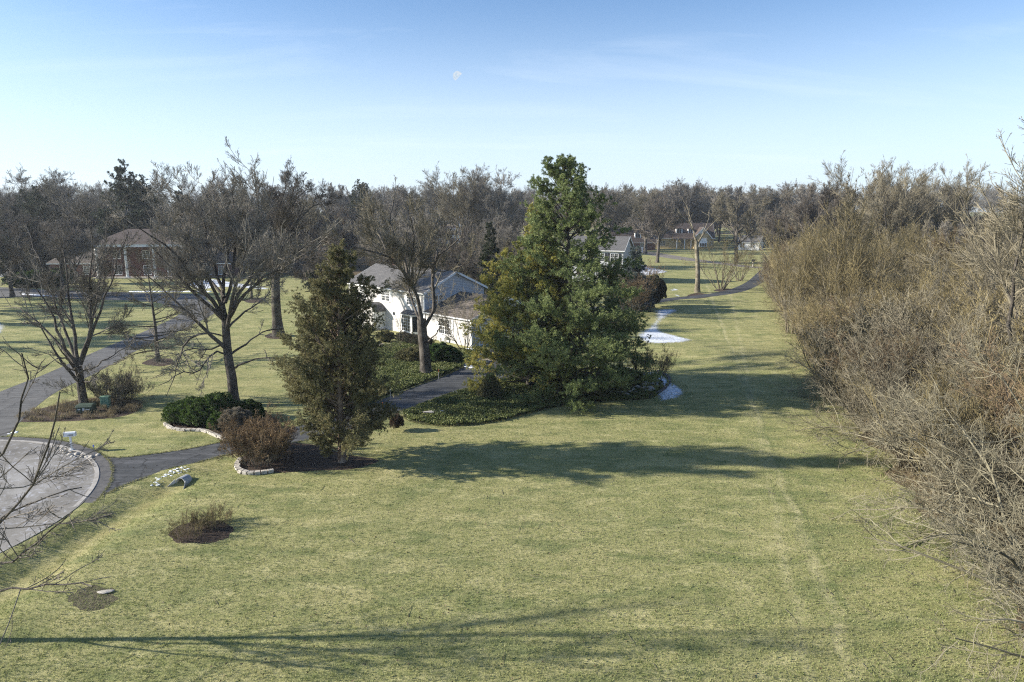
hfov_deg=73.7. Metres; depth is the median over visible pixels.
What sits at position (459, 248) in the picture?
bare tree
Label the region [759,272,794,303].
thicket shrub
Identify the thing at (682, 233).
stone cottage
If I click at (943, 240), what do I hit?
woodland tree
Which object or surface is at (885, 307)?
thicket shrub
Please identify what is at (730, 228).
woodland tree
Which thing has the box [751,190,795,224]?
woodland tree
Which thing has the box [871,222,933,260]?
sapling
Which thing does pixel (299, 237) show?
woodland tree
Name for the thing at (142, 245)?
brick house
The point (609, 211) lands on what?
woodland tree
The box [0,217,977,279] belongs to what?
woodland floor
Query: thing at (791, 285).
thicket shrub
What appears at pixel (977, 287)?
sapling
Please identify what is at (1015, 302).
thicket shrub
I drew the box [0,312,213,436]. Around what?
road
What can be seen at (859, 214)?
woodland tree
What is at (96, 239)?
bare tree
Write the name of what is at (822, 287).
sapling
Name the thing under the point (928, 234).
sapling
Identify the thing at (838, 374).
thicket shrub
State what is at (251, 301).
mulch bed
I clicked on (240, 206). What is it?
woodland tree
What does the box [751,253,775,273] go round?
thicket shrub
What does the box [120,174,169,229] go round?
conifer
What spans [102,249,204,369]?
bare tree
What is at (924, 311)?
thicket shrub
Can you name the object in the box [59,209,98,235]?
woodland tree
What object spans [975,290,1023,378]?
thicket shrub
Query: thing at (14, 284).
evergreen shrub
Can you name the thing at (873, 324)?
thicket shrub
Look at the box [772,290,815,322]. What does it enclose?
thicket shrub
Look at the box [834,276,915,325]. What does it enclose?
thicket shrub
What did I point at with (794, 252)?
sapling
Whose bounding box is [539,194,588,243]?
woodland tree
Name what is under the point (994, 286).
thicket shrub
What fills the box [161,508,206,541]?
bare shrub
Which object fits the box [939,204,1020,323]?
sapling
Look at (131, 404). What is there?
dried perennials
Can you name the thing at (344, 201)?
woodland tree
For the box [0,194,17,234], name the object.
woodland tree
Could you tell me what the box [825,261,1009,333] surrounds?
thicket shrub
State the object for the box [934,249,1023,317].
sapling
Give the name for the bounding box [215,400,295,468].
deciduous shrub
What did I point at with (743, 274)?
multi stem tree
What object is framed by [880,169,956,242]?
woodland tree
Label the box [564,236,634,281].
sided house
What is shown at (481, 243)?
woodland tree
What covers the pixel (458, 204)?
bare tree
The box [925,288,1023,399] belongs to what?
shrub
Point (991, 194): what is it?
distant woods
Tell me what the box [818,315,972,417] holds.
thicket shrub
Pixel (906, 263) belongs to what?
sapling
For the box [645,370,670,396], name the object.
stone edging
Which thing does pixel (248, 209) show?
woodland tree
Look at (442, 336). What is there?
window box
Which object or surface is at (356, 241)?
bare tree
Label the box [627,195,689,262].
bare tree
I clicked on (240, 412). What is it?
round shrub
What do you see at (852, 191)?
woodland tree
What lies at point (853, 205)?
woodland tree
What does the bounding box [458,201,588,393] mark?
pine tree
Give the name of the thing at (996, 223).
bare tree
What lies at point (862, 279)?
sapling
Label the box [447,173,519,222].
woodland tree
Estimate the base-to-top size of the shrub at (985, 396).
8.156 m
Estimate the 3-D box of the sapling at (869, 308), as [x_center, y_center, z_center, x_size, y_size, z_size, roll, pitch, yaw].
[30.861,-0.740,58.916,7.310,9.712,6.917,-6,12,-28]
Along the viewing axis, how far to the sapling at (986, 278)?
52.73 m
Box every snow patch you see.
[194,279,267,288]
[638,309,689,342]
[641,265,666,274]
[650,372,680,399]
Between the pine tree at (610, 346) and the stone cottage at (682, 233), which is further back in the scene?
the stone cottage at (682, 233)
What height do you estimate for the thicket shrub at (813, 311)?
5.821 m
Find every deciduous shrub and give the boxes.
[207,412,297,461]
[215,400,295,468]
[215,407,274,454]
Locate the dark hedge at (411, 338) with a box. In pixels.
[395,331,433,344]
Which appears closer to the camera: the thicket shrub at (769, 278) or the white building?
the thicket shrub at (769, 278)
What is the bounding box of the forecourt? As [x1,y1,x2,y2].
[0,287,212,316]
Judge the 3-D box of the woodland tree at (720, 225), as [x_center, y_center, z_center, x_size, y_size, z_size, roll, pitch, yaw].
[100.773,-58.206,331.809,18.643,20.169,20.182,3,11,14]
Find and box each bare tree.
[0,176,65,217]
[0,188,143,403]
[0,212,53,296]
[0,348,120,645]
[4,164,80,215]
[7,218,92,296]
[37,224,103,283]
[99,137,341,404]
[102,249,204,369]
[182,181,252,277]
[230,219,269,297]
[241,159,345,336]
[283,235,350,281]
[319,175,476,373]
[333,215,374,264]
[375,185,429,227]
[416,161,492,242]
[431,182,454,249]
[437,224,496,270]
[458,162,527,227]
[615,188,659,230]
[619,191,679,253]
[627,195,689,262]
[670,198,723,292]
[709,191,772,262]
[741,178,850,244]
[935,116,1023,375]
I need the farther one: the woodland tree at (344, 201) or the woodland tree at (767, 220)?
the woodland tree at (344, 201)
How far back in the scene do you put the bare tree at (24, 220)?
121.96 m
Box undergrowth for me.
[763,301,1023,660]
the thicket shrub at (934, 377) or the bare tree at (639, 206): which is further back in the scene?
the bare tree at (639, 206)
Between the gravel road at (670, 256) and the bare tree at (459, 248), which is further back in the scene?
the gravel road at (670, 256)
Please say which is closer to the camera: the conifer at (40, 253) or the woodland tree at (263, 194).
the conifer at (40, 253)
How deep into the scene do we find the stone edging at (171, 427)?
47.34 m
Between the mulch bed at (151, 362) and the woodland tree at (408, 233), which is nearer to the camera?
the mulch bed at (151, 362)
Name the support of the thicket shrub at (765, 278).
on the thicket floor at (889, 472)
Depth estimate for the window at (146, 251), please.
156.98 m
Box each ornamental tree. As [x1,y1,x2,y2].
[390,311,410,346]
[417,277,490,349]
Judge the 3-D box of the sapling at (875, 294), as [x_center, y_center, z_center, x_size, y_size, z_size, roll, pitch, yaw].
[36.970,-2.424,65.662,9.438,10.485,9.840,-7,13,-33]
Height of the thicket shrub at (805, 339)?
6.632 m
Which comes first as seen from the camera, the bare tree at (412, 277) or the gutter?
the gutter
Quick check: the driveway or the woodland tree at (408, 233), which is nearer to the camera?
the driveway
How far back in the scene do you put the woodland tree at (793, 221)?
179.78 m
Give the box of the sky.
[0,0,1023,211]
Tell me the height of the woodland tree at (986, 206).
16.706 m
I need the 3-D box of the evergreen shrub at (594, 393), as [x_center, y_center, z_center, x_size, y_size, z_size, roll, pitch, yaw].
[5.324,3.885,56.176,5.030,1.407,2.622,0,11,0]
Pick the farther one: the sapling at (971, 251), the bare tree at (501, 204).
the bare tree at (501, 204)
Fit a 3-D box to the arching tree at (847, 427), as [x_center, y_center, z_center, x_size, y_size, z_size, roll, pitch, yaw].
[26.497,4.111,42.383,18.576,10.522,16.756,9,14,40]
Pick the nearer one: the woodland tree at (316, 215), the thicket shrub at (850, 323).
the thicket shrub at (850, 323)
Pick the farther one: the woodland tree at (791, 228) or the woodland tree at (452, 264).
the woodland tree at (791, 228)
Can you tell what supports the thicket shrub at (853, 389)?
on the thicket floor at (889, 472)
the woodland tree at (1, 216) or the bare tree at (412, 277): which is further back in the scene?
the woodland tree at (1, 216)
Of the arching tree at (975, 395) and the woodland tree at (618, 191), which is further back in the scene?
the woodland tree at (618, 191)
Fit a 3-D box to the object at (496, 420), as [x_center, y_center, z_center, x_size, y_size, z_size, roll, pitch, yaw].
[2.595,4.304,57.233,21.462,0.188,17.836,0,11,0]
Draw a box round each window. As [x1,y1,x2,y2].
[83,266,89,274]
[114,265,122,274]
[142,250,149,258]
[143,265,151,274]
[218,266,223,274]
[381,290,389,302]
[400,309,417,333]
[406,294,415,306]
[435,294,442,303]
[438,318,450,334]
[610,253,617,260]
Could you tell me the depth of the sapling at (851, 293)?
69.01 m
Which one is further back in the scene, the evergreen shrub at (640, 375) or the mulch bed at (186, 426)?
the evergreen shrub at (640, 375)
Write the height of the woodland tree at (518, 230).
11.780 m
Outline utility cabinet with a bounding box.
[99,395,110,407]
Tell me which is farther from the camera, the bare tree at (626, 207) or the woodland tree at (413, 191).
the woodland tree at (413, 191)
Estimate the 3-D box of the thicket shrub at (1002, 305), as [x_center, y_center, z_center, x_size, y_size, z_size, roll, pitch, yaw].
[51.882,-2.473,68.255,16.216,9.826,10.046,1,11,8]
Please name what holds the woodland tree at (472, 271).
on the lawn at (734, 344)
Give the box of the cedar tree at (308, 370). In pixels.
[268,238,403,462]
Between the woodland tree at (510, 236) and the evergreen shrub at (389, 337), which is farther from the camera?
the woodland tree at (510, 236)
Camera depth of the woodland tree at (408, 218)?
208.39 m
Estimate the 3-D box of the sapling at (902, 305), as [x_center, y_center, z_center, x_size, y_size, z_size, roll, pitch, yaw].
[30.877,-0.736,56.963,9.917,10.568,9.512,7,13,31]
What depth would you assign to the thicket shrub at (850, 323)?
62.28 m
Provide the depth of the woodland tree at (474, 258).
131.03 m
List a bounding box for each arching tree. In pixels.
[768,324,946,422]
[778,337,1017,470]
[816,314,1023,554]
[822,394,1023,566]
[848,417,1023,681]
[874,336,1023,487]
[880,333,1022,480]
[908,521,1023,681]
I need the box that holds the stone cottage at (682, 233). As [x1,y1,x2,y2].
[655,223,714,248]
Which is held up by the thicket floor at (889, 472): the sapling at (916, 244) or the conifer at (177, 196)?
the sapling at (916, 244)
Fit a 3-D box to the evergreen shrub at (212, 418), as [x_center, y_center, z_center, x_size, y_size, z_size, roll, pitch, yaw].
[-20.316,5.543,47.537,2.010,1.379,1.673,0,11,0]
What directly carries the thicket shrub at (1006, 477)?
on the thicket floor at (889, 472)
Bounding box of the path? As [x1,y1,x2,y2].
[589,273,762,308]
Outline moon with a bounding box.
[453,71,461,80]
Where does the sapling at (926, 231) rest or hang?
on the thicket floor at (889, 472)
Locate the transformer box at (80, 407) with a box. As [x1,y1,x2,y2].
[75,403,96,413]
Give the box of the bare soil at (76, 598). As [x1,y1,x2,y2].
[68,585,119,611]
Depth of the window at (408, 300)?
83.98 m
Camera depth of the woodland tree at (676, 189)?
295.02 m
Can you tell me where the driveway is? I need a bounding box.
[104,349,515,493]
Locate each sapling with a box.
[758,232,832,266]
[782,239,832,273]
[785,236,811,274]
[785,274,841,317]
[798,229,836,245]
[806,221,864,257]
[806,270,846,320]
[811,273,857,309]
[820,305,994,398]
[822,267,876,327]
[826,275,945,351]
[833,220,905,261]
[835,254,913,308]
[835,277,901,348]
[841,264,918,303]
[847,260,920,295]
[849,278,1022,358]
[851,260,927,322]
[854,220,943,281]
[856,238,1016,313]
[863,241,955,296]
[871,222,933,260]
[871,223,944,273]
[875,229,920,261]
[877,233,986,294]
[881,227,952,270]
[881,247,958,299]
[888,263,992,329]
[890,266,1018,338]
[894,218,950,250]
[894,219,957,252]
[897,213,1005,314]
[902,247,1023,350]
[911,239,1023,349]
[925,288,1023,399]
[927,212,1023,323]
[929,206,989,238]
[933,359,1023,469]
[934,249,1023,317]
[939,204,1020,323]
[942,233,1007,266]
[943,225,1023,336]
[949,225,1022,345]
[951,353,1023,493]
[952,213,1015,295]
[952,257,1023,328]
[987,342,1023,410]
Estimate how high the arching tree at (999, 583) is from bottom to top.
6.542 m
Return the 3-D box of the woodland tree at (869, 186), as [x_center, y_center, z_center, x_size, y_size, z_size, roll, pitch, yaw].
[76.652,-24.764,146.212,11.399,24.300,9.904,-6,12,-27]
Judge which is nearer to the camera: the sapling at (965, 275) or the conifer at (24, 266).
the sapling at (965, 275)
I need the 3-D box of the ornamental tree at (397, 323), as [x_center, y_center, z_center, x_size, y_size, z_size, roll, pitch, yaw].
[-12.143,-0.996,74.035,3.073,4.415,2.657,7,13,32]
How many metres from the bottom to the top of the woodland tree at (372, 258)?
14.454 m
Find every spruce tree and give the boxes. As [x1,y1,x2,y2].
[357,182,375,213]
[476,221,502,295]
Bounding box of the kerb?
[0,440,98,506]
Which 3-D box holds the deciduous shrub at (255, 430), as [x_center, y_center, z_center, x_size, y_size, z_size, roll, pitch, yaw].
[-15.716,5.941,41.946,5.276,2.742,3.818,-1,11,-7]
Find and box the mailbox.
[63,431,76,450]
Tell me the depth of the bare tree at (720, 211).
202.09 m
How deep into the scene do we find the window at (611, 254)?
144.02 m
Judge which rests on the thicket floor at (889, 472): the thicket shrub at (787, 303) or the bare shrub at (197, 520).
the thicket shrub at (787, 303)
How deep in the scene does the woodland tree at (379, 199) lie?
320.97 m
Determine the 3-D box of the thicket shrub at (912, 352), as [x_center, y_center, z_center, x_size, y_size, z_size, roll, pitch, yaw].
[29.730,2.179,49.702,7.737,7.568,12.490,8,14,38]
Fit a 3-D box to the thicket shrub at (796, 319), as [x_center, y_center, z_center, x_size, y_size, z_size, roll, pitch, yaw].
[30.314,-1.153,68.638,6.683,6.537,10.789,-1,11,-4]
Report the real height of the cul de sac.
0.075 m
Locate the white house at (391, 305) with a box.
[347,257,523,346]
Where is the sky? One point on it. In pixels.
(648, 93)
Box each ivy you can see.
[355,341,477,407]
[403,366,664,424]
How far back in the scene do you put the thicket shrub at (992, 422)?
33.46 m
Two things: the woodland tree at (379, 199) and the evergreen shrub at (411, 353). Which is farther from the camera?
the woodland tree at (379, 199)
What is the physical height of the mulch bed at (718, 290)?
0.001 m
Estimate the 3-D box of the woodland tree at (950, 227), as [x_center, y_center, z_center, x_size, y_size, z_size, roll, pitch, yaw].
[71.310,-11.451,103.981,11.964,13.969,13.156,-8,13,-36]
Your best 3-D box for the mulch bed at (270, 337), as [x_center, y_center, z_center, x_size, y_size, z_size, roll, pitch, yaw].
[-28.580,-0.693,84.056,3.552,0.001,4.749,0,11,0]
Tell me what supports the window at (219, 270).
in the brick house at (142, 245)
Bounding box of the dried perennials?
[14,393,146,420]
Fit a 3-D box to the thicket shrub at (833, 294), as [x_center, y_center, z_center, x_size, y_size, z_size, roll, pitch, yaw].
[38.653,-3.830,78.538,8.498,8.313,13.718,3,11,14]
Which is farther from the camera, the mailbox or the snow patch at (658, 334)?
the snow patch at (658, 334)
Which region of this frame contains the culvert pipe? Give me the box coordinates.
[167,474,191,488]
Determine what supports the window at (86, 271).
in the brick house at (142, 245)
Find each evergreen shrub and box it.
[2,272,25,287]
[17,269,73,287]
[51,267,76,275]
[160,391,238,426]
[162,401,178,412]
[205,411,227,430]
[232,398,266,419]
[375,330,394,341]
[393,346,419,360]
[429,341,462,361]
[477,372,501,397]
[551,380,606,396]
[599,363,644,384]
[649,274,666,303]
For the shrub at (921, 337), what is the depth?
46.22 m
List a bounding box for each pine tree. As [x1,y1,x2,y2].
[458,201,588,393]
[479,153,672,413]
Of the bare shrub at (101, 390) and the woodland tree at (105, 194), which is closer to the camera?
the bare shrub at (101, 390)
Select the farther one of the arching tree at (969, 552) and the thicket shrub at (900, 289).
the thicket shrub at (900, 289)
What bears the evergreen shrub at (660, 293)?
on the lawn at (734, 344)
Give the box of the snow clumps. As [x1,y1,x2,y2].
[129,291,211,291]
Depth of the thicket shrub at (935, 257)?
94.65 m
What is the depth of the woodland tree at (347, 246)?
201.81 m
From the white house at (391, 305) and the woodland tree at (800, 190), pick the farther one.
the woodland tree at (800, 190)
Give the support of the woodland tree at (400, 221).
on the lawn at (734, 344)
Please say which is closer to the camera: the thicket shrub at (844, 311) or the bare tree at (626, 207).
the thicket shrub at (844, 311)
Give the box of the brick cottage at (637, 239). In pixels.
[606,228,656,250]
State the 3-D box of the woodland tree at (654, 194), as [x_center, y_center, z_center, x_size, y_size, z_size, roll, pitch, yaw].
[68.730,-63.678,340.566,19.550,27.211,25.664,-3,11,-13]
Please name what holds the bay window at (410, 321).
in the white house at (391, 305)
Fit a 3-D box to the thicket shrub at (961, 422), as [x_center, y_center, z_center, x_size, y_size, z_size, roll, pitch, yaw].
[22.817,5.307,35.845,10.578,6.410,6.553,4,12,22]
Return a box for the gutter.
[0,437,111,502]
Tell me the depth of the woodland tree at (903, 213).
116.00 m
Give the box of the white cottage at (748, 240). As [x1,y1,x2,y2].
[738,235,764,249]
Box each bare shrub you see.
[42,362,145,409]
[109,376,155,399]
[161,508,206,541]
[188,507,220,527]
[196,500,234,529]
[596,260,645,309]
[615,266,659,314]
[619,340,654,374]
[642,342,680,383]
[643,258,667,277]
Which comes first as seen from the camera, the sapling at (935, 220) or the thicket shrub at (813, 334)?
the thicket shrub at (813, 334)
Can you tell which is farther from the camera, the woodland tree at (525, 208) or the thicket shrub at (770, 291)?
the woodland tree at (525, 208)
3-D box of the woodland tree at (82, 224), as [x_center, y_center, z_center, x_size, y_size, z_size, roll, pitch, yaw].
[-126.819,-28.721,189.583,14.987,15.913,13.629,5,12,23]
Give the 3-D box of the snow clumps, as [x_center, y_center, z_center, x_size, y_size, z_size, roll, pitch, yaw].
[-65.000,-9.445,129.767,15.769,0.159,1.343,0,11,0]
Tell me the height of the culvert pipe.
0.684 m
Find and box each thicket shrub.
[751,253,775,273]
[753,275,786,309]
[757,264,793,292]
[759,264,797,301]
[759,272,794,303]
[761,286,825,339]
[763,269,831,307]
[765,270,795,306]
[766,289,825,316]
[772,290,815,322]
[775,304,871,383]
[777,280,811,310]
[778,295,848,361]
[782,306,850,362]
[782,314,866,369]
[783,298,833,341]
[783,298,835,352]
[787,278,846,310]
[790,263,934,300]
[791,299,843,325]
[792,340,918,414]
[796,304,912,368]
[798,321,943,407]
[802,246,906,269]
[802,334,921,434]
[805,332,866,398]
[807,289,897,342]
[810,311,964,370]
[816,274,887,310]
[816,338,994,454]
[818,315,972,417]
[821,283,1001,354]
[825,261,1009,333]
[825,298,900,369]
[830,303,984,380]
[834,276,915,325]
[839,378,1010,501]
[843,285,991,395]
[847,372,989,471]
[848,350,1009,454]
[861,323,1023,416]
[863,282,1023,403]
[869,319,966,398]
[870,275,1023,377]
[873,273,957,321]
[879,286,963,353]
[881,390,1023,521]
[891,257,970,301]
[892,246,970,283]
[897,252,957,286]
[906,382,1012,480]
[926,335,1023,455]
[941,327,1023,458]
[950,290,1023,424]
[953,278,1022,334]
[971,267,1022,333]
[973,389,1023,513]
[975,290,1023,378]
[995,285,1023,332]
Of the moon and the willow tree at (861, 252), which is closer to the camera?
the willow tree at (861, 252)
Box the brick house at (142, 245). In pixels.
[46,229,244,278]
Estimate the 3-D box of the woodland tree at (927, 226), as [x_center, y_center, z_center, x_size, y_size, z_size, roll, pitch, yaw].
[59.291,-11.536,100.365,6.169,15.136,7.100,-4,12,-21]
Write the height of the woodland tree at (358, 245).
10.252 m
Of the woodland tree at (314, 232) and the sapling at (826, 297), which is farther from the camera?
the woodland tree at (314, 232)
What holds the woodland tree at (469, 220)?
on the woodland floor at (361, 265)
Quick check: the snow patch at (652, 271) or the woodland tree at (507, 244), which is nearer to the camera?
the woodland tree at (507, 244)
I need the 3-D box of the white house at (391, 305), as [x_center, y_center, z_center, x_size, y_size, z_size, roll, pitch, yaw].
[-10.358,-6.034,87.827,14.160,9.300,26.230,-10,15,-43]
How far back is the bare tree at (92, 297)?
52.92 m
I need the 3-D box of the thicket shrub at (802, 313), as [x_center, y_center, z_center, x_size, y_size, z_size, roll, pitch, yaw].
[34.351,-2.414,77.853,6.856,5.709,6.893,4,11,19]
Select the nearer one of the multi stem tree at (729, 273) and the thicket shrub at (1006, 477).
the thicket shrub at (1006, 477)
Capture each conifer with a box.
[0,234,22,275]
[2,189,46,260]
[5,241,30,272]
[6,185,70,266]
[26,242,49,270]
[90,159,166,235]
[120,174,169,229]
[168,185,195,223]
[300,253,322,291]
[340,179,380,244]
[604,245,657,311]
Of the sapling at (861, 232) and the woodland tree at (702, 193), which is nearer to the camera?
the sapling at (861, 232)
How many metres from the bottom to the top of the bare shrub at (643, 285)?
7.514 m
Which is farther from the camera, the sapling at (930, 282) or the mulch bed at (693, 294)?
the mulch bed at (693, 294)
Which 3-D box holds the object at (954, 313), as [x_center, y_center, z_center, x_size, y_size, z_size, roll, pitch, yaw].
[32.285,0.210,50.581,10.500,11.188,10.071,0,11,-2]
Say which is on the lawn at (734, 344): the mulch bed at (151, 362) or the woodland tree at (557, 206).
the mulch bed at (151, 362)
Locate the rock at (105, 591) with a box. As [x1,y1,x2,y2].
[97,589,113,593]
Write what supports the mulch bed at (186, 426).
on the lawn at (734, 344)
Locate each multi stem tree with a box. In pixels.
[671,222,769,289]
[720,237,761,280]
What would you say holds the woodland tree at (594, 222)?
on the woodland floor at (361, 265)
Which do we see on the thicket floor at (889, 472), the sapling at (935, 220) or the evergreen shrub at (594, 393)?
the sapling at (935, 220)
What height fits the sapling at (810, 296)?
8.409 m
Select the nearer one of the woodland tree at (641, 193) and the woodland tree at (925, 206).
the woodland tree at (925, 206)
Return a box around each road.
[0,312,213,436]
[636,251,763,267]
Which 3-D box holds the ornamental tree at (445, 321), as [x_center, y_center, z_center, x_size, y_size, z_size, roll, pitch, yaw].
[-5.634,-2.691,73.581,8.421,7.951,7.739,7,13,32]
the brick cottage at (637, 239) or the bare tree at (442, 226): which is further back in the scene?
the brick cottage at (637, 239)
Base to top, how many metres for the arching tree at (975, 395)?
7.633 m
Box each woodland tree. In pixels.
[0,193,23,241]
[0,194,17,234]
[0,200,42,240]
[40,177,115,236]
[58,215,88,237]
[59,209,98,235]
[65,180,113,204]
[67,198,110,236]
[83,182,122,209]
[94,174,162,211]
[144,207,198,233]
[178,176,255,249]
[184,196,257,247]
[211,207,272,269]
[215,198,272,236]
[219,194,255,228]
[240,184,288,207]
[265,193,325,266]
[287,193,350,254]
[292,219,321,251]
[316,204,370,252]
[326,187,351,213]
[327,182,384,215]
[332,208,364,242]
[341,215,400,263]
[345,242,356,250]
[355,237,377,262]
[365,257,375,265]
[369,184,412,222]
[372,185,393,210]
[375,208,415,235]
[380,216,409,232]
[381,242,440,266]
[388,209,440,243]
[390,186,419,200]
[398,229,442,268]
[417,179,455,225]
[419,183,446,223]
[435,248,480,281]
[445,190,470,225]
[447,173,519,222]
[453,239,485,264]
[458,249,483,274]
[459,219,493,236]
[460,212,489,239]
[461,249,504,286]
[471,222,509,251]
[475,216,523,255]
[479,221,515,257]
[484,226,521,258]
[493,236,526,299]
[496,226,520,259]
[497,194,530,228]
[502,195,545,231]
[521,190,538,232]
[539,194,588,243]
[557,185,612,235]
[581,183,635,235]
[592,186,620,225]
[601,190,634,227]
[617,190,637,227]
[634,187,664,224]
[639,186,653,195]
[641,183,698,222]
[644,182,703,222]
[664,177,710,222]
[682,184,719,223]
[686,187,734,222]
[705,185,726,201]
[707,186,732,235]
[707,207,730,241]
[723,184,782,234]
[724,220,735,241]
[730,185,774,228]
[735,188,769,228]
[739,192,790,234]
[745,184,796,244]
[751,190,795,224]
[753,210,794,251]
[758,211,790,250]
[763,220,818,250]
[775,181,806,215]
[787,211,820,232]
[789,223,828,238]
[792,185,858,213]
[798,181,823,207]
[808,150,939,244]
[813,170,868,246]
[833,187,872,244]
[837,184,860,239]
[853,156,947,258]
[860,168,876,242]
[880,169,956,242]
[900,211,938,269]
[910,176,962,234]
[912,153,994,233]
[914,220,991,246]
[927,226,1009,287]
[930,220,1023,301]
[968,212,1018,233]
[971,202,1002,235]
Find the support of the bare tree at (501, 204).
on the lawn at (734, 344)
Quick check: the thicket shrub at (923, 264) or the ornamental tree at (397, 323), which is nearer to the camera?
the ornamental tree at (397, 323)
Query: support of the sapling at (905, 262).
on the thicket floor at (889, 472)
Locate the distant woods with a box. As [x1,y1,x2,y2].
[0,180,1023,232]
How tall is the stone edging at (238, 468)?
0.214 m
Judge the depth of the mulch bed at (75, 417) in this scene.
51.30 m
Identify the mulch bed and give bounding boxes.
[20,397,139,421]
[142,358,172,365]
[168,417,276,435]
[168,520,234,543]
[233,443,378,473]
[245,297,260,302]
[265,333,289,338]
[688,293,705,298]
[714,288,728,291]
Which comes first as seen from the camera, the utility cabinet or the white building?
the utility cabinet
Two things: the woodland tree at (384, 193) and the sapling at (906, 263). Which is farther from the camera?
the woodland tree at (384, 193)
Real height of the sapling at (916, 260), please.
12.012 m
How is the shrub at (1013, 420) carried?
on the thicket floor at (889, 472)
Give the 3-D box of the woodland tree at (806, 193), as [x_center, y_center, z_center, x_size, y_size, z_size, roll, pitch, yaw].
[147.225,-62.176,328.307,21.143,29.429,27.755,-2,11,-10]
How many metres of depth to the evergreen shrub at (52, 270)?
145.00 m
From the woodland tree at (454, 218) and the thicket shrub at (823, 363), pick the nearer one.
the thicket shrub at (823, 363)
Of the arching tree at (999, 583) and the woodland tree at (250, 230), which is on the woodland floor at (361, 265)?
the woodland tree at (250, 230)
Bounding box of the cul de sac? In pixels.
[0,441,99,552]
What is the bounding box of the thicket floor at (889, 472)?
[778,305,1023,631]
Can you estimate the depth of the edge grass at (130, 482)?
44.48 m
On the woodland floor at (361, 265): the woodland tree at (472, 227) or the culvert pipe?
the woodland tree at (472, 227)
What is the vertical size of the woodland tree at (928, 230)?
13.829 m
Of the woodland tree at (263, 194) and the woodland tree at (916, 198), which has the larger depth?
the woodland tree at (263, 194)
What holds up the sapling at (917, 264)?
on the thicket floor at (889, 472)
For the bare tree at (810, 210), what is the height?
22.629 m
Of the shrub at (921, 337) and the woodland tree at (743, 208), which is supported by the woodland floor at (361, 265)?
the woodland tree at (743, 208)
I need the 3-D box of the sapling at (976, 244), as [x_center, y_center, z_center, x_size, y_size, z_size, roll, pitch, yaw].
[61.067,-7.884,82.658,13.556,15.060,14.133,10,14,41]
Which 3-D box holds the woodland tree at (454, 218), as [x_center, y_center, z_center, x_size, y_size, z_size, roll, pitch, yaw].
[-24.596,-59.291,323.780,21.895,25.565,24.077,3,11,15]
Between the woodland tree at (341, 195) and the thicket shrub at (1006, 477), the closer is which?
the thicket shrub at (1006, 477)
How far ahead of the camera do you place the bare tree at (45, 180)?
202.71 m
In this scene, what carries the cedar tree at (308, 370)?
on the mulch bed at (301, 456)
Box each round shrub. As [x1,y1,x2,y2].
[217,406,252,427]
[389,413,404,428]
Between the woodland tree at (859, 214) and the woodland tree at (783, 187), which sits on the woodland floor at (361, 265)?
the woodland tree at (783, 187)
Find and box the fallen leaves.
[97,344,1023,681]
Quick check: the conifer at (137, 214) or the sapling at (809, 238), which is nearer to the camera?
the sapling at (809, 238)
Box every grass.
[0,349,645,560]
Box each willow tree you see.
[756,214,838,333]
[802,193,922,314]
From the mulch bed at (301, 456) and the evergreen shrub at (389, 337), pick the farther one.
the evergreen shrub at (389, 337)
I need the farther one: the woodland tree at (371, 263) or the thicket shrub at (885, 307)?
the woodland tree at (371, 263)
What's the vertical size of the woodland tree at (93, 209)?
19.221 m
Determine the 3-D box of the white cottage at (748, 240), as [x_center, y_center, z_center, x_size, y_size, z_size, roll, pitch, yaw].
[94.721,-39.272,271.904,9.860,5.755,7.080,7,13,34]
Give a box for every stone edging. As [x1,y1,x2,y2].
[163,422,224,439]
[234,457,273,474]
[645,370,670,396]
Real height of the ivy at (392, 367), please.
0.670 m
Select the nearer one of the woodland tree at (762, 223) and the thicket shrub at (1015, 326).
the thicket shrub at (1015, 326)
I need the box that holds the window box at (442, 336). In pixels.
[439,335,446,342]
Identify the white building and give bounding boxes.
[433,223,461,242]
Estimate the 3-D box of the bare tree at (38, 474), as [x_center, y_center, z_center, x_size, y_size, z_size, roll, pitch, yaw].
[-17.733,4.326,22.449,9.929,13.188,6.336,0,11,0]
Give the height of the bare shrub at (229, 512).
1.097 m
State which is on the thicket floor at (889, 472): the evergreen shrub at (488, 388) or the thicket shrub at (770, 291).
the thicket shrub at (770, 291)
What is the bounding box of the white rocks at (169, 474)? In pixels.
[150,466,189,485]
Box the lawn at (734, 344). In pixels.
[0,212,1023,681]
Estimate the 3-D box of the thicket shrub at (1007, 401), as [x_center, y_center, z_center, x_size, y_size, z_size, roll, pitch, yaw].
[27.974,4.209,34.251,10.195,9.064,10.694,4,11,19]
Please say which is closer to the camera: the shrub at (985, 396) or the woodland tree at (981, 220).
the shrub at (985, 396)
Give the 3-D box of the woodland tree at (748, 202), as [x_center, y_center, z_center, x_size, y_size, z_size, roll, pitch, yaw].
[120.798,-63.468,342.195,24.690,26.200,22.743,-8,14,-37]
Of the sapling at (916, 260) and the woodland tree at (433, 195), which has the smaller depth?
the sapling at (916, 260)

